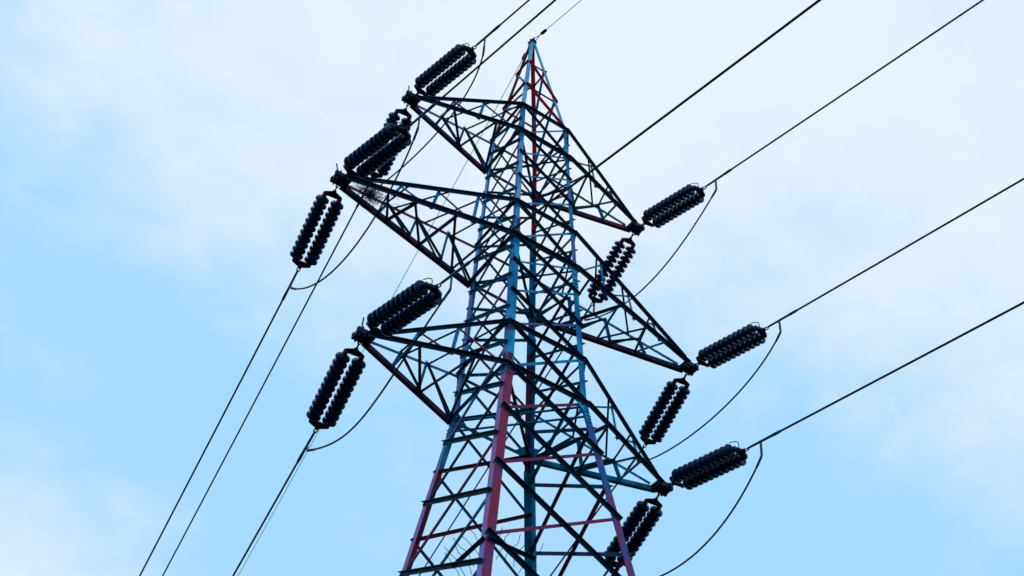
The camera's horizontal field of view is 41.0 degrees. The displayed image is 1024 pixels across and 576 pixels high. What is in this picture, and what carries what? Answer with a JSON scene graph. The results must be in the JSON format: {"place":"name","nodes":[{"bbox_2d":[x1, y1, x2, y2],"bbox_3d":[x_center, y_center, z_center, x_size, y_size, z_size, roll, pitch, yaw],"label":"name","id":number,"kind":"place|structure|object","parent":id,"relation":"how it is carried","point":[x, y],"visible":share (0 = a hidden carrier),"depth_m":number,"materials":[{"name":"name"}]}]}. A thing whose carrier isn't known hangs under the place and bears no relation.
{"place":"outdoors","nodes":[
{"label":"outdoors","id":0,"kind":"place"},
{"bbox_2d":[0,0,1023,575],"label":"sky","id":1,"kind":"structure","parent":0,"point":[164,164],"materials":[{"name":"blue"}]},
{"bbox_3d":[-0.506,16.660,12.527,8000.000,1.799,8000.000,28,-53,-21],"label":"ground","id":2,"kind":"structure","parent":0,"visible":0},
{"bbox_2d":[330,37,698,575],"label":"lattice tower","id":3,"kind":"structure","parent":2,"relation":"on","point":[529,456],"depth_m":29.73,"materials":[{"name":"metal"}]},
{"bbox_2d":[290,185,343,271],"bbox_3d":[-4.271,-1.374,30.262,0.658,0.314,2.482,22,-68,-16],"label":"insulator string","id":4,"kind":"object","parent":3,"relation":"attached to","point":[308,229],"visible":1,"depth_m":30.20,"materials":[{"name":"black ceramic"}]},
{"bbox_2d":[139,270,297,575],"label":"conductor cable","id":5,"kind":"object","parent":4,"relation":"attached to","point":[270,323],"visible":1,"depth_m":32.48,"materials":[{"name":"metal"}]},
{"bbox_2d":[306,342,365,433],"bbox_3d":[-3.482,1.945,27.468,0.658,0.314,2.482,22,-68,-16],"label":"insulator string","id":6,"kind":"object","parent":3,"relation":"attached to","point":[329,384],"visible":1,"depth_m":27.39,"materials":[{"name":"black ceramic"}]},
{"bbox_2d":[232,431,315,575],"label":"conductor cable","id":7,"kind":"object","parent":6,"relation":"attached to","point":[284,485],"visible":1,"depth_m":28.67,"materials":[{"name":"metal"}]},
{"bbox_2d":[349,180,396,214],"bbox_3d":[-3.098,-2.083,30.119,1.364,0.627,0.797,28,-53,-21],"label":"bird nest","id":8,"kind":"object","parent":3,"relation":"on","point":[371,195],"visible":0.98,"depth_m":30.10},
{"bbox_2d":[342,122,410,178],"bbox_3d":[-2.932,-2.881,29.117,0.658,0.411,2.482,36,-46,-26],"label":"insulator string","id":9,"kind":"object","parent":3,"relation":"attached to","point":[387,133],"visible":1,"depth_m":28.88,"materials":[{"name":"black ceramic"}]},
{"bbox_2d":[409,0,555,125],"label":"conductor cable","id":10,"kind":"object","parent":9,"relation":"attached to","point":[429,108],"visible":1,"depth_m":27.04,"materials":[{"name":"metal"}]},
{"bbox_2d":[290,117,420,289],"bbox_3d":[-3.354,-1.390,29.124,0.278,1.449,5.356,29,-53,-21],"label":"jumper cable","id":11,"kind":"object","parent":10,"relation":"attached to","point":[363,234],"visible":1,"depth_m":28.25,"materials":[{"name":"metal"}]},
{"bbox_2d":[238,52,525,575],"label":"earth wire","id":12,"kind":"object","parent":3,"relation":"attached to","point":[393,295],"visible":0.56,"depth_m":41.56,"materials":[{"name":"grey metal"}]},
{"bbox_2d":[368,104,412,177],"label":"insulator string","id":13,"kind":"object","parent":3,"relation":"attached to","point":[393,118],"visible":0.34,"depth_m":33.77,"materials":[{"name":"black ceramic"}]},
{"bbox_2d":[162,189,366,575],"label":"conductor cable","id":14,"kind":"object","parent":13,"relation":"attached to","point":[357,205],"visible":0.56,"depth_m":37.32,"materials":[{"name":"metal"}]},
{"bbox_2d":[365,278,441,336],"bbox_3d":[-2.144,0.416,26.337,0.658,0.411,2.482,36,-47,-26],"label":"insulator string","id":15,"kind":"object","parent":3,"relation":"attached to","point":[398,311],"visible":0.99,"depth_m":26.09,"materials":[{"name":"black ceramic"}]},
{"bbox_2d":[440,0,820,283],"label":"conductor cable","id":16,"kind":"object","parent":15,"relation":"attached to","point":[466,264],"visible":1,"depth_m":22.59,"materials":[{"name":"metal"}]},
{"bbox_2d":[306,275,452,451],"bbox_3d":[-2.688,1.859,26.270,0.254,1.549,5.364,27,-53,-20],"label":"jumper cable","id":17,"kind":"object","parent":16,"relation":"attached to","point":[397,368],"visible":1,"depth_m":25.17,"materials":[{"name":"metal"}]},
{"bbox_2d":[413,43,476,96],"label":"insulator string","id":18,"kind":"object","parent":3,"relation":"attached to","point":[443,64],"visible":1,"depth_m":32.64,"materials":[{"name":"black ceramic"}]},
{"bbox_2d":[476,0,529,45],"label":"conductor cable","id":19,"kind":"object","parent":18,"relation":"attached to","point":[496,27],"visible":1,"depth_m":31.62,"materials":[{"name":"metal"}]},
{"bbox_2d":[373,38,485,189],"bbox_3d":[-2.159,-3.716,32.865,0.169,1.484,5.406,29,-54,-22],"label":"jumper cable","id":20,"kind":"object","parent":19,"relation":"attached to","point":[483,52],"visible":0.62,"depth_m":31.75,"materials":[{"name":"metal"}]},
{"bbox_2d":[534,0,580,39],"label":"earth wire","id":21,"kind":"object","parent":3,"relation":"attached to","point":[543,32],"visible":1,"depth_m":38.90,"materials":[{"name":"grey metal"}]},
{"bbox_2d":[587,232,635,306],"bbox_3d":[2.697,-0.549,36.320,0.658,0.314,2.482,25,-75,-18],"label":"insulator string","id":22,"kind":"object","parent":3,"relation":"attached to","point":[614,255],"visible":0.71,"depth_m":36.21,"materials":[{"name":"black ceramic"}]},
{"bbox_2d":[419,305,591,575],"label":"conductor cable","id":23,"kind":"object","parent":22,"relation":"attached to","point":[487,467],"visible":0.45,"depth_m":39.22,"materials":[{"name":"metal"}]},
{"bbox_2d":[604,493,662,567],"bbox_3d":[2.716,5.310,30.083,0.658,0.314,2.482,23,-67,-17],"label":"insulator string","id":24,"kind":"object","parent":3,"relation":"attached to","point":[638,513],"visible":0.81,"depth_m":29.94,"materials":[{"name":"black ceramic"}]},
{"bbox_2d":[639,373,689,447],"bbox_3d":[3.805,2.956,33.694,0.658,0.314,2.482,21,-69,-16],"label":"insulator string","id":25,"kind":"object","parent":3,"relation":"attached to","point":[659,407],"visible":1,"depth_m":33.63,"materials":[{"name":"black ceramic"}]},
{"bbox_2d":[550,446,644,575],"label":"conductor cable","id":26,"kind":"object","parent":25,"relation":"attached to","point":[631,464],"visible":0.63,"depth_m":35.04,"materials":[{"name":"metal"}]},
{"bbox_2d":[639,183,706,227],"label":"insulator string","id":27,"kind":"object","parent":3,"relation":"attached to","point":[686,198],"visible":1,"depth_m":35.08,"materials":[{"name":"black ceramic"}]},
{"bbox_2d":[706,0,983,186],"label":"conductor cable","id":28,"kind":"object","parent":27,"relation":"attached to","point":[832,101],"visible":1,"depth_m":32.00,"materials":[{"name":"metal"}]},
{"bbox_2d":[584,180,716,320],"bbox_3d":[3.475,-0.632,35.105,0.148,1.694,5.286,30,-54,-22],"label":"jumper cable","id":29,"kind":"object","parent":28,"relation":"attached to","point":[714,192],"visible":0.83,"depth_m":34.10,"materials":[{"name":"metal"}]},
{"bbox_2d":[667,441,748,489],"bbox_3d":[4.061,3.792,28.929,0.658,0.411,2.482,35,-47,-25],"label":"insulator string","id":30,"kind":"object","parent":3,"relation":"attached to","point":[712,465],"visible":1,"depth_m":28.68,"materials":[{"name":"black ceramic"}]},
{"bbox_2d":[748,301,1023,448],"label":"conductor cable","id":31,"kind":"object","parent":30,"relation":"attached to","point":[885,375],"visible":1,"depth_m":26.15,"materials":[{"name":"metal"}]},
{"bbox_2d":[660,442,762,575],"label":"jumper cable","id":32,"kind":"object","parent":31,"relation":"attached to","point":[735,505],"visible":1,"depth_m":27.70,"materials":[{"name":"metal"}]},
{"bbox_2d":[693,322,768,368],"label":"insulator string","id":33,"kind":"object","parent":3,"relation":"attached to","point":[733,345],"visible":1,"depth_m":32.36,"materials":[{"name":"black ceramic"}]},
{"bbox_2d":[767,178,1023,326],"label":"conductor cable","id":34,"kind":"object","parent":33,"relation":"attached to","point":[896,252],"visible":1,"depth_m":29.74,"materials":[{"name":"metal"}]},
{"bbox_2d":[636,321,781,461],"bbox_3d":[4.622,2.762,32.631,0.106,1.291,5.349,28,-53,-21],"label":"jumper cable","id":35,"kind":"object","parent":34,"relation":"attached to","point":[751,377],"visible":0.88,"depth_m":31.66,"materials":[{"name":"metal"}]}
]}

